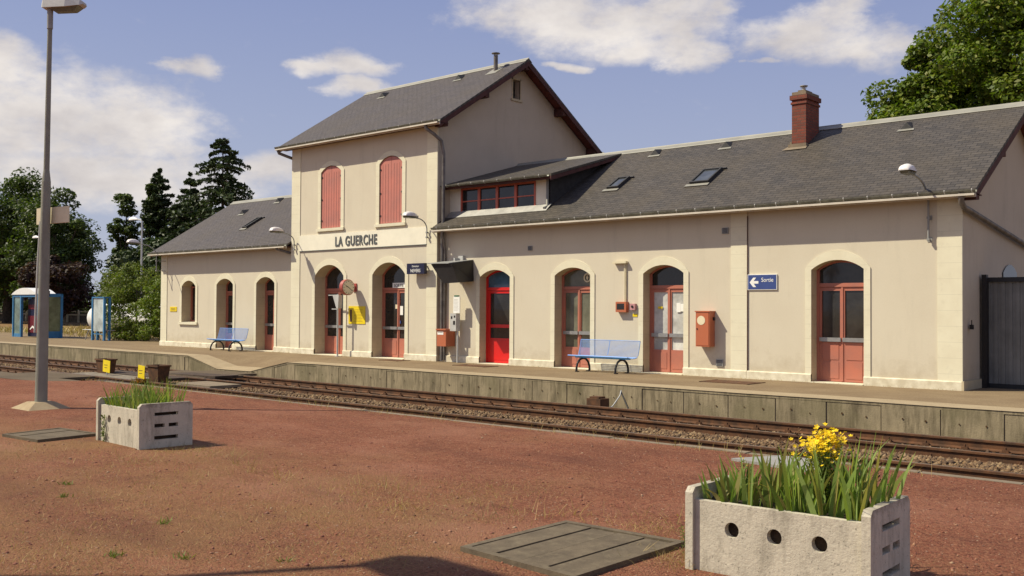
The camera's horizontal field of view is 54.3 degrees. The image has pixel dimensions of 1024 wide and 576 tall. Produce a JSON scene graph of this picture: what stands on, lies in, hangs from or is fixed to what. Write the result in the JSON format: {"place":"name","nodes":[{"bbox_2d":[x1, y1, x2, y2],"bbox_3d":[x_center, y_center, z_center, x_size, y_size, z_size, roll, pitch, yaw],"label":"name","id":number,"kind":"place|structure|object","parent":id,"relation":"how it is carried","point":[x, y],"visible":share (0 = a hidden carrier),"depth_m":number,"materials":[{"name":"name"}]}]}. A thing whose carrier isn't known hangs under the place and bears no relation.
{"place":"outdoors","nodes":[
{"label":"outdoors","id":0,"kind":"place"},
{"bbox_2d":[0,320,90,330],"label":"grass field","id":1,"kind":"structure","parent":0,"point":[25,324],"depth_m":91.00,"materials":[{"name":"beige plant"}]},
{"bbox_2d":[0,310,88,322],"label":"garden fence","id":2,"kind":"object","parent":1,"relation":"on","point":[78,317],"visible":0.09,"depth_m":102.04,"materials":[{"name":"metal"}]},
{"bbox_2d":[0,167,93,322],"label":"broadleaf tree","id":3,"kind":"object","parent":1,"relation":"on","point":[23,185],"visible":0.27,"depth_m":97.06,"materials":[{"name":"green plant"}]},
{"bbox_2d":[0,287,101,312],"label":"hedge","id":4,"kind":"object","parent":1,"relation":"on","point":[97,292],"visible":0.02,"depth_m":108.31,"materials":[{"name":"green plant"}]},
{"bbox_2d":[0,187,106,305],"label":"broadleaf tree","id":5,"kind":"object","parent":1,"relation":"on","point":[83,248],"visible":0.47,"depth_m":90.94,"materials":[{"name":"green plant"}]},
{"bbox_2d":[15,254,95,316],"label":"copper tree","id":6,"kind":"object","parent":1,"relation":"on","point":[67,273],"visible":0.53,"depth_m":86.41,"materials":[{"name":"brown plant"}]},
{"bbox_2d":[0,324,159,340],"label":"tall dry grass","id":7,"kind":"structure","parent":1,"relation":"on","point":[69,329],"depth_m":62.16,"materials":[{"name":"beige plant"}]},
{"bbox_2d":[94,264,145,317],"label":"platform shrub","id":8,"kind":"object","parent":1,"relation":"on","point":[109,272],"visible":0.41,"depth_m":51.90,"materials":[{"name":"green plant"}]},
{"bbox_2d":[106,193,140,260],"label":"poplar","id":9,"kind":"object","parent":1,"relation":"on","point":[127,227],"visible":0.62,"depth_m":81.44,"materials":[{"name":"green plant"}]},
{"bbox_2d":[87,304,160,336],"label":"gas tank","id":10,"kind":"object","parent":1,"relation":"on","point":[89,317],"visible":0.09,"depth_m":57.54,"materials":[{"name":"white metal"}]},
{"bbox_2d":[100,261,160,338],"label":"platform shrub","id":11,"kind":"object","parent":1,"relation":"on","point":[123,287],"visible":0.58,"depth_m":50.35,"materials":[{"name":"green plant"}]},
{"bbox_2d":[111,319,150,340],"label":"platform shrub","id":12,"kind":"object","parent":1,"relation":"on","point":[128,324],"visible":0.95,"depth_m":48.78,"materials":[{"name":"green plant"}]},
{"bbox_2d":[99,237,170,303],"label":"dark shrub","id":13,"kind":"object","parent":1,"relation":"on","point":[148,261],"visible":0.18,"depth_m":74.22,"materials":[{"name":"green plant"}]},
{"bbox_2d":[133,279,160,339],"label":"platform shrub","id":14,"kind":"object","parent":1,"relation":"on","point":[153,316],"visible":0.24,"depth_m":48.04,"materials":[{"name":"green plant"}]},
{"bbox_2d":[122,168,176,259],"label":"conifer","id":15,"kind":"object","parent":1,"relation":"on","point":[158,220],"visible":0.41,"depth_m":80.51,"materials":[{"name":"green plant"}]},
{"bbox_2d":[141,183,162,240],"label":"poplar","id":16,"kind":"object","parent":1,"relation":"on","point":[150,206],"visible":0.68,"depth_m":80.47,"materials":[{"name":"green plant"}]},
{"bbox_2d":[137,203,196,302],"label":"conifer","id":17,"kind":"object","parent":1,"relation":"on","point":[174,225],"visible":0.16,"depth_m":76.12,"materials":[{"name":"green plant"}]},
{"bbox_2d":[151,171,215,278],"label":"conifer","id":18,"kind":"object","parent":1,"relation":"on","point":[189,181],"visible":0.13,"depth_m":79.34,"materials":[{"name":"green plant"}]},
{"bbox_2d":[155,138,254,294],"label":"conifer","id":19,"kind":"object","parent":1,"relation":"on","point":[223,194],"visible":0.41,"depth_m":76.07,"materials":[{"name":"green plant"}]},
{"bbox_2d":[865,90,912,118],"bbox_3d":[14.711,-2.352,37.020,3.415,9.973,2.884,0,-1,19],"label":"bushy tree","id":20,"kind":"object","parent":1,"relation":"on","point":[895,96],"visible":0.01,"depth_m":36.91,"materials":[{"name":"green plant"}]},
{"bbox_2d":[860,0,1023,120],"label":"broad tree","id":21,"kind":"object","parent":1,"relation":"on","point":[975,68],"visible":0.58,"depth_m":34.14,"materials":[{"name":"green plant"}]},
{"bbox_2d":[0,371,153,383],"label":"crossing apron","id":22,"kind":"object","parent":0,"point":[9,375],"visible":0.3,"depth_m":28.56,"materials":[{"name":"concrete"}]},
{"bbox_2d":[0,0,1016,301],"label":"sky","id":23,"kind":"structure","parent":0,"point":[139,88],"materials":[{"name":"blue"}]},
{"bbox_2d":[0,378,1023,575],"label":"red gravel platform","id":24,"kind":"structure","parent":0,"point":[357,437],"depth_m":9.06,"materials":[{"name":"red gravel"}]},
{"bbox_2d":[2,427,95,442],"bbox_3d":[-6.035,1.927,13.010,1.005,0.065,0.835,-1,-1,37],"label":"pit cover","id":25,"kind":"object","parent":24,"relation":"on","point":[50,434],"visible":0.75,"depth_m":12.92,"materials":[{"name":"concrete"}]},
{"bbox_2d":[12,0,86,410],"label":"lamp post","id":26,"kind":"object","parent":24,"relation":"on","point":[41,401],"visible":0.98,"depth_m":16.51,"materials":[{"name":"metal"}]},
{"bbox_2d":[36,206,69,224],"bbox_3d":[-7.663,-1.212,16.657,0.720,0.290,0.030,0,-1,24],"label":"sign board","id":27,"kind":"object","parent":26,"relation":"attached to","point":[61,214],"visible":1,"depth_m":16.59,"materials":[{"name":"beige plastic"}]},
{"bbox_2d":[96,396,192,449],"bbox_3d":[-4.602,1.674,12.466,1.220,0.565,0.680,-1,-2,45],"label":"planter","id":28,"kind":"object","parent":24,"relation":"on","point":[153,425],"visible":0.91,"depth_m":12.11,"materials":[{"name":"concrete"}]},
{"bbox_2d":[132,381,169,406],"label":"iris clump","id":29,"kind":"object","parent":28,"relation":"in","point":[140,400],"visible":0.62,"depth_m":12.01,"materials":[{"name":"green plant"}]},
{"bbox_2d":[55,480,296,561],"bbox_3d":[-3.240,1.810,7.710,4.071,0.062,1.473,-1,-2,42],"label":"green weed","id":30,"kind":"object","parent":24,"relation":"on","point":[113,554],"visible":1,"depth_m":6.80,"materials":[{"name":"green plant"}]},
{"bbox_2d":[2,440,400,538],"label":"dry grass","id":31,"kind":"structure","parent":24,"relation":"on","point":[198,487],"depth_m":9.49,"materials":[{"name":"beige plant"}]},
{"bbox_2d":[0,437,727,575],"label":"dry grass","id":32,"kind":"structure","parent":24,"relation":"on","point":[189,448],"depth_m":8.18,"materials":[{"name":"beige plant"}]},
{"bbox_2d":[175,444,698,571],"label":"dry grass","id":33,"kind":"structure","parent":24,"relation":"on","point":[435,511],"depth_m":8.36,"materials":[{"name":"beige plant"}]},
{"bbox_2d":[85,376,935,476],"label":"kerb grass","id":34,"kind":"structure","parent":24,"relation":"on","point":[481,419],"depth_m":14.75,"materials":[{"name":"plant"}]},
{"bbox_2d":[460,520,684,575],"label":"pit cover","id":35,"kind":"object","parent":24,"relation":"on","point":[567,548],"visible":0.81,"depth_m":6.96,"materials":[{"name":"concrete"}]},
{"bbox_2d":[731,455,833,471],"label":"pale slab","id":36,"kind":"structure","parent":24,"relation":"on","point":[773,459],"depth_m":11.11,"materials":[{"name":"grey concrete"}]},
{"bbox_2d":[685,475,909,575],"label":"planter","id":37,"kind":"object","parent":24,"relation":"on","point":[733,539],"visible":0.86,"depth_m":6.16,"materials":[{"name":"concrete"}]},
{"bbox_2d":[698,468,729,501],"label":"iris clump","id":38,"kind":"object","parent":37,"relation":"in","point":[706,494],"visible":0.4,"depth_m":6.57,"materials":[{"name":"green plant"}]},
{"bbox_2d":[705,455,747,497],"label":"iris clump","id":39,"kind":"object","parent":37,"relation":"in","point":[723,475],"visible":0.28,"depth_m":6.77,"materials":[{"name":"green plant"}]},
{"bbox_2d":[707,463,747,503],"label":"iris clump","id":40,"kind":"object","parent":37,"relation":"in","point":[735,495],"visible":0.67,"depth_m":6.48,"materials":[{"name":"green plant"}]},
{"bbox_2d":[721,451,766,500],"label":"iris clump","id":41,"kind":"object","parent":37,"relation":"in","point":[730,482],"visible":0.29,"depth_m":6.64,"materials":[{"name":"green plant"}]},
{"bbox_2d":[721,453,778,493],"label":"iris clump","id":42,"kind":"object","parent":37,"relation":"in","point":[733,476],"visible":0.14,"depth_m":6.77,"materials":[{"name":"green plant"}]},
{"bbox_2d":[738,446,762,506],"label":"iris clump","id":43,"kind":"object","parent":37,"relation":"in","point":[747,494],"visible":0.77,"depth_m":6.41,"materials":[{"name":"green plant"}]},
{"bbox_2d":[743,455,785,505],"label":"iris clump","id":44,"kind":"object","parent":37,"relation":"in","point":[771,475],"visible":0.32,"depth_m":6.59,"materials":[{"name":"green plant"}]},
{"bbox_2d":[744,445,811,512],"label":"iris clump","id":45,"kind":"object","parent":37,"relation":"in","point":[795,504],"visible":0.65,"depth_m":6.18,"materials":[{"name":"green plant"}]},
{"bbox_2d":[755,434,805,497],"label":"iris clump","id":46,"kind":"object","parent":37,"relation":"in","point":[785,451],"visible":0.14,"depth_m":6.68,"materials":[{"name":"green plant"}]},
{"bbox_2d":[754,448,810,509],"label":"iris clump","id":47,"kind":"object","parent":37,"relation":"in","point":[767,499],"visible":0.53,"depth_m":6.32,"materials":[{"name":"green plant"}]},
{"bbox_2d":[759,457,839,515],"bbox_3d":[1.801,1.268,6.176,0.376,0.435,0.381,1,-2,-40],"label":"iris clump","id":48,"kind":"object","parent":37,"relation":"in","point":[778,502],"visible":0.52,"depth_m":6.17,"materials":[{"name":"green plant"}]},
{"bbox_2d":[784,454,828,510],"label":"iris clump","id":49,"kind":"object","parent":37,"relation":"in","point":[808,479],"visible":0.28,"depth_m":6.29,"materials":[{"name":"green plant"}]},
{"bbox_2d":[789,423,852,512],"bbox_3d":[1.961,1.161,6.311,0.357,0.638,0.400,-1,-2,42],"label":"flowering herb","id":50,"kind":"object","parent":37,"relation":"in","point":[824,447],"visible":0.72,"depth_m":6.28,"materials":[{"name":"yellow plant"}]},
{"bbox_2d":[787,442,863,518],"bbox_3d":[1.969,1.205,6.097,0.505,0.559,0.253,1,-1,-21],"label":"iris clump","id":51,"kind":"object","parent":37,"relation":"in","point":[833,505],"visible":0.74,"depth_m":6.06,"materials":[{"name":"green plant"}]},
{"bbox_2d":[811,443,880,498],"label":"iris clump","id":52,"kind":"object","parent":37,"relation":"in","point":[863,467],"visible":0.16,"depth_m":6.40,"materials":[{"name":"green plant"}]},
{"bbox_2d":[817,434,882,516],"bbox_3d":[2.080,1.169,6.218,0.266,0.637,0.444,1,-1,-33],"label":"iris clump","id":53,"kind":"object","parent":37,"relation":"in","point":[853,485],"visible":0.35,"depth_m":6.13,"materials":[{"name":"green plant"}]},
{"bbox_2d":[834,434,890,520],"bbox_3d":[2.072,1.166,5.861,0.674,0.630,0.252,1,-2,-42],"label":"iris clump","id":54,"kind":"object","parent":37,"relation":"in","point":[864,498],"visible":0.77,"depth_m":5.97,"materials":[{"name":"green plant"}]},
{"bbox_2d":[820,437,907,516],"bbox_3d":[2.192,1.199,6.148,0.564,0.576,0.252,0,-1,-6],"label":"iris clump","id":55,"kind":"object","parent":37,"relation":"in","point":[889,491],"visible":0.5,"depth_m":6.10,"materials":[{"name":"green plant"}]},
{"bbox_2d":[845,441,915,507],"bbox_3d":[2.265,1.210,6.202,0.437,0.557,0.252,-1,-2,42],"label":"iris clump","id":56,"kind":"object","parent":37,"relation":"in","point":[903,476],"visible":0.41,"depth_m":6.19,"materials":[{"name":"green plant"}]},
{"bbox_2d":[0,327,1023,407],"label":"platform","id":57,"kind":"structure","parent":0,"point":[1002,397],"depth_m":25.76,"materials":[{"name":"concrete"}]},
{"bbox_2d":[11,288,62,337],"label":"shelter","id":58,"kind":"object","parent":57,"relation":"on","point":[55,315],"visible":0.6,"depth_m":53.33,"materials":[{"name":"blue paint"}]},
{"bbox_2d":[82,297,114,340],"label":"waiting shelter","id":59,"kind":"object","parent":57,"relation":"on","point":[98,319],"visible":0.94,"depth_m":48.79,"materials":[{"name":"blue paint"}]},
{"bbox_2d":[129,217,142,297],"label":"mast lamp","id":60,"kind":"object","parent":57,"relation":"on","point":[133,219],"visible":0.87,"depth_m":56.65,"materials":[{"name":"grey metal"}]},
{"bbox_2d":[207,328,248,350],"bbox_3d":[-10.998,1.984,38.475,1.979,0.857,0.648,-1,-2,42],"label":"bench","id":61,"kind":"object","parent":57,"relation":"on","point":[228,339],"visible":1,"depth_m":38.53,"materials":[{"name":"blue paint"}]},
{"bbox_2d":[328,294,341,356],"bbox_3d":[-6.155,1.289,34.561,0.650,2.150,0.174,-1,-2,42],"label":"validator post","id":62,"kind":"object","parent":57,"relation":"on","point":[337,298],"visible":1,"depth_m":34.40,"materials":[{"name":"grey metal"}]},
{"bbox_2d":[450,295,459,362],"bbox_3d":[-1.732,1.272,30.994,0.380,2.090,0.186,-1,-2,42],"label":"ticket stand","id":63,"kind":"object","parent":57,"relation":"on","point":[455,320],"visible":1,"depth_m":30.95,"materials":[{"name":"grey metal"}]},
{"bbox_2d":[0,341,1023,414],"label":"platform coping","id":64,"kind":"object","parent":57,"relation":"on","point":[214,363],"visible":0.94,"depth_m":22.69,"materials":[{"name":"concrete"}]},
{"bbox_2d":[147,52,1023,390],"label":"station building","id":65,"kind":"structure","parent":57,"relation":"on","point":[521,192],"depth_m":28.16,"materials":[{"name":"paint"}]},
{"bbox_2d":[178,276,197,324],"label":"window","id":66,"kind":"structure","parent":65,"relation":"in","point":[188,308],"depth_m":42.30,"materials":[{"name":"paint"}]},
{"bbox_2d":[214,274,234,349],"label":"door","id":67,"kind":"structure","parent":65,"relation":"in","point":[224,294],"depth_m":40.53,"materials":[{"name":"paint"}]},
{"bbox_2d":[253,272,276,351],"bbox_3d":[-9.309,0.927,38.307,1.480,3.090,0.570,-1,-2,42],"label":"door","id":68,"kind":"structure","parent":65,"relation":"in","point":[265,284],"depth_m":38.64,"materials":[{"name":"paint"}]},
{"bbox_2d":[311,259,346,355],"bbox_3d":[-6.334,0.702,35.494,1.950,3.460,0.630,-1,-2,42],"label":"door","id":69,"kind":"structure","parent":65,"relation":"in","point":[327,277],"depth_m":35.93,"materials":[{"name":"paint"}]},
{"bbox_2d":[316,161,344,231],"bbox_3d":[-6.394,-3.267,35.392,1.530,2.490,0.190,-1,-2,42],"label":"window","id":70,"kind":"structure","parent":65,"relation":"in","point":[330,177],"depth_m":35.40,"materials":[{"name":"wood"}]},
{"bbox_2d":[339,279,356,294],"bbox_3d":[-5.601,-0.022,34.140,0.200,0.537,0.638,-1,-2,42],"label":"station clock","id":71,"kind":"object","parent":65,"relation":"attached to","point":[347,287],"visible":1,"depth_m":34.02,"materials":[{"name":"red paint"}]},
{"bbox_2d":[348,306,364,323],"bbox_3d":[-5.331,0.928,34.287,0.890,0.610,0.014,-1,-2,42],"label":"yellow notice","id":72,"kind":"object","parent":65,"relation":"attached to","point":[356,314],"visible":1,"depth_m":34.29,"materials":[{"name":"yellow metal"}]},
{"bbox_2d":[369,256,408,359],"bbox_3d":[-3.973,0.672,33.371,1.960,3.460,0.610,-1,-2,42],"label":"door","id":73,"kind":"structure","parent":65,"relation":"in","point":[388,338],"depth_m":33.78,"materials":[{"name":"paint"}]},
{"bbox_2d":[374,150,405,227],"bbox_3d":[-4.019,-3.316,33.271,1.540,2.530,0.190,-1,-2,42],"label":"window","id":74,"kind":"structure","parent":65,"relation":"in","point":[390,169],"depth_m":33.27,"materials":[{"name":"wood"}]},
{"bbox_2d":[402,211,428,237],"bbox_3d":[-3.020,-1.992,31.594,0.280,0.825,1.070,-1,-2,42],"label":"wall lamp","id":75,"kind":"object","parent":65,"relation":"attached to","point":[410,215],"visible":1,"depth_m":31.32,"materials":[{"name":"grey metal"}]},
{"bbox_2d":[407,263,427,273],"bbox_3d":[-3.008,-0.619,32.083,0.820,0.340,0.274,-1,-2,42],"label":"direction sign","id":76,"kind":"object","parent":65,"relation":"attached to","point":[416,268],"visible":1,"depth_m":31.92,"materials":[{"name":"blue metal"}]},
{"bbox_2d":[436,329,454,345],"bbox_3d":[-2.084,1.551,31.271,0.440,0.540,0.430,-1,-2,42],"label":"letter box","id":77,"kind":"object","parent":65,"relation":"attached to","point":[445,337],"visible":0.93,"depth_m":31.13,"materials":[{"name":"orange paint"}]},
{"bbox_2d":[427,256,473,282],"bbox_3d":[-1.805,-0.571,30.667,1.220,0.880,1.080,-1,-2,42],"label":"screen hood","id":78,"kind":"object","parent":65,"relation":"attached to","point":[458,269],"visible":1,"depth_m":30.38,"materials":[{"name":"metal"}]},
{"bbox_2d":[476,263,513,364],"bbox_3d":[-0.438,0.795,30.302,1.540,3.130,0.450,-1,-2,42],"label":"door","id":79,"kind":"structure","parent":65,"relation":"in","point":[494,309],"depth_m":30.57,"materials":[{"name":"red paint"}]},
{"bbox_2d":[511,77,522,102],"bbox_3d":[0.071,-6.875,34.716,0.300,0.810,0.580,-1,-2,42],"label":"window","id":80,"kind":"structure","parent":65,"relation":"in","point":[513,83],"depth_m":34.78,"materials":[{"name":"stone"}]},
{"bbox_2d":[550,260,594,369],"bbox_3d":[1.806,0.768,28.326,1.580,3.130,0.490,-1,-2,42],"label":"door","id":81,"kind":"structure","parent":65,"relation":"in","point":[572,299],"depth_m":28.62,"materials":[{"name":"paint"}]},
{"bbox_2d":[612,261,628,311],"bbox_3d":[2.937,-0.034,27.051,0.460,1.375,0.134,-1,-2,42],"label":"alarm box","id":82,"kind":"object","parent":65,"relation":"attached to","point":[622,306],"visible":1,"depth_m":26.98,"materials":[{"name":"orange paint"}]},
{"bbox_2d":[638,256,688,374],"bbox_3d":[4.062,0.740,26.296,1.550,3.130,0.470,-1,-2,42],"label":"door","id":83,"kind":"structure","parent":65,"relation":"in","point":[663,334],"depth_m":26.52,"materials":[{"name":"paint"}]},
{"bbox_2d":[695,311,715,346],"bbox_3d":[4.877,1.027,25.185,0.440,0.900,0.290,-1,-2,42],"label":"wall cabinet","id":84,"kind":"object","parent":65,"relation":"attached to","point":[705,328],"depth_m":25.08,"materials":[{"name":"metal"}]},
{"bbox_2d":[696,313,708,345],"bbox_3d":[4.783,1.034,25.088,0.350,0.820,0.020,-1,-2,42],"label":"door","id":85,"kind":"structure","parent":84,"relation":"in","point":[702,319],"depth_m":25.08,"materials":[{"name":"orange paint"}]},
{"bbox_2d":[748,274,776,289],"bbox_3d":[6.093,-0.145,24.297,0.780,0.380,0.038,-1,-2,42],"label":"exit sign","id":86,"kind":"object","parent":65,"relation":"attached to","point":[762,281],"visible":1,"depth_m":24.28,"materials":[{"name":"blue metal"}]},
{"bbox_2d":[805,250,870,385],"bbox_3d":[7.594,0.695,23.128,1.560,3.130,0.450,-1,-2,42],"label":"door","id":87,"kind":"structure","parent":65,"relation":"in","point":[837,282],"depth_m":23.29,"materials":[{"name":"paint"}]},
{"bbox_2d":[898,164,931,241],"bbox_3d":[8.577,-1.792,21.125,0.280,1.555,1.520,-1,-2,42],"label":"wall lamp","id":88,"kind":"object","parent":65,"relation":"attached to","point":[906,169],"visible":0.92,"depth_m":21.13,"materials":[{"name":"grey metal"}]},
{"bbox_2d":[568,339,640,373],"bbox_3d":[2.421,1.819,26.583,1.979,0.857,0.648,-1,-2,42],"label":"bench","id":89,"kind":"object","parent":57,"relation":"on","point":[597,353],"visible":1,"depth_m":26.63,"materials":[{"name":"blue paint"}]},
{"bbox_2d":[699,379,765,384],"bbox_3d":[5.132,2.207,23.278,1.280,0.046,0.830,-1,-2,42],"label":"platform cover","id":90,"kind":"object","parent":57,"relation":"on","point":[731,382],"visible":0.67,"depth_m":23.13,"materials":[{"name":"metal"}]},
{"bbox_2d":[981,275,988,387],"bbox_3d":[10.447,0.965,22.040,0.100,2.520,0.140,-1,-2,42],"label":"dark post","id":91,"kind":"object","parent":57,"relation":"on","point":[985,356],"visible":0.86,"depth_m":21.99,"materials":[{"name":"metal"}]},
{"bbox_2d":[988,277,1023,389],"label":"sheet gate","id":92,"kind":"structure","parent":57,"relation":"on","point":[1006,329],"depth_m":21.89,"materials":[{"name":"grey metal"}]},
{"bbox_2d":[485,404,995,452],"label":"track bed","id":93,"kind":"object","parent":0,"point":[782,432],"visible":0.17,"depth_m":18.41,"materials":[{"name":"gravel"}]},
{"bbox_2d":[0,344,1023,442],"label":"platform wall","id":94,"kind":"structure","parent":93,"relation":"on","point":[990,426],"depth_m":21.57,"materials":[{"name":"concrete"}]},
{"bbox_2d":[0,354,1023,464],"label":"railway track","id":95,"kind":"structure","parent":93,"relation":"on","point":[1009,452],"depth_m":19.78,"materials":[{"name":"metal"}]},
{"bbox_2d":[147,370,242,378],"bbox_3d":[-9.750,2.664,30.629,3.300,0.070,1.320,0,-1,42],"label":"crossing board","id":96,"kind":"object","parent":95,"relation":"on","point":[186,371],"visible":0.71,"depth_m":30.80,"materials":[{"name":"concrete"}]},
{"bbox_2d":[0,366,1023,481],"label":"railway track","id":97,"kind":"structure","parent":93,"relation":"on","point":[988,474],"depth_m":17.45,"materials":[{"name":"metal"}]},
{"bbox_2d":[19,372,94,379],"bbox_3d":[-13.842,2.637,29.914,3.050,0.070,1.280,-1,-2,42],"label":"crossing board","id":98,"kind":"object","parent":97,"relation":"on","point":[64,375],"visible":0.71,"depth_m":29.61,"materials":[{"name":"concrete"}]},
{"bbox_2d":[0,361,1023,473],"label":"ballast","id":99,"kind":"structure","parent":93,"relation":"on","point":[975,464],"depth_m":18.03,"materials":[{"name":"gravel"}]},
{"bbox_2d":[95,358,117,372],"bbox_3d":[-12.642,2.465,31.073,0.664,0.525,0.420,-1,-2,42],"label":"steel tub","id":100,"kind":"object","parent":99,"relation":"on","point":[99,363],"visible":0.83,"depth_m":30.96,"materials":[{"name":"brown metal"}]},
{"bbox_2d":[74,372,148,379],"bbox_3d":[-11.994,2.657,29.919,3.800,0.070,0.750,-1,-2,42],"label":"crossing board","id":101,"kind":"object","parent":99,"relation":"on","point":[110,375],"visible":0.5,"depth_m":29.91,"materials":[{"name":"grey wood"}]},
{"bbox_2d":[110,370,187,380],"bbox_3d":[-11.234,2.660,30.319,4.000,0.072,0.720,0,-1,42],"label":"crossing board","id":102,"kind":"object","parent":99,"relation":"on","point":[170,378],"visible":0.36,"depth_m":30.21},
{"bbox_2d":[146,364,170,382],"bbox_3d":[-9.895,2.417,27.949,0.624,0.525,0.420,-1,-2,42],"label":"steel tub","id":103,"kind":"object","parent":99,"relation":"on","point":[158,372],"visible":0.95,"depth_m":27.80,"materials":[{"name":"brown metal"}]},
{"bbox_2d":[169,372,238,378],"bbox_3d":[-9.280,2.623,29.956,2.600,0.070,0.780,-2,-2,42],"label":"crossing board","id":104,"kind":"object","parent":99,"relation":"on","point":[213,376],"visible":0.86,"depth_m":29.38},
{"bbox_2d":[177,381,240,387],"bbox_3d":[-8.219,2.620,27.015,1.700,0.070,0.950,-1,-2,42],"label":"crossing board","id":105,"kind":"object","parent":99,"relation":"on","point":[209,384],"visible":0.86,"depth_m":26.70,"materials":[{"name":"concrete"}]},
{"bbox_2d":[201,370,256,375],"bbox_3d":[-9.216,2.727,31.827,2.400,0.070,0.900,-1,-2,42],"label":"crossing board","id":106,"kind":"object","parent":99,"relation":"on","point":[234,373],"visible":0.57,"depth_m":31.75,"materials":[{"name":"wood"}]},
{"bbox_2d":[587,390,628,408],"bbox_3d":[2.107,2.486,21.778,0.951,0.492,0.467,0,-1,13],"label":"track box","id":107,"kind":"object","parent":99,"relation":"on","point":[603,401],"visible":0.66,"depth_m":21.73,"materials":[{"name":"metal"}]},
{"bbox_2d":[104,381,1023,484],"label":"kerb","id":108,"kind":"structure","parent":93,"relation":"on","point":[846,463],"depth_m":12.96,"materials":[{"name":"concrete"}]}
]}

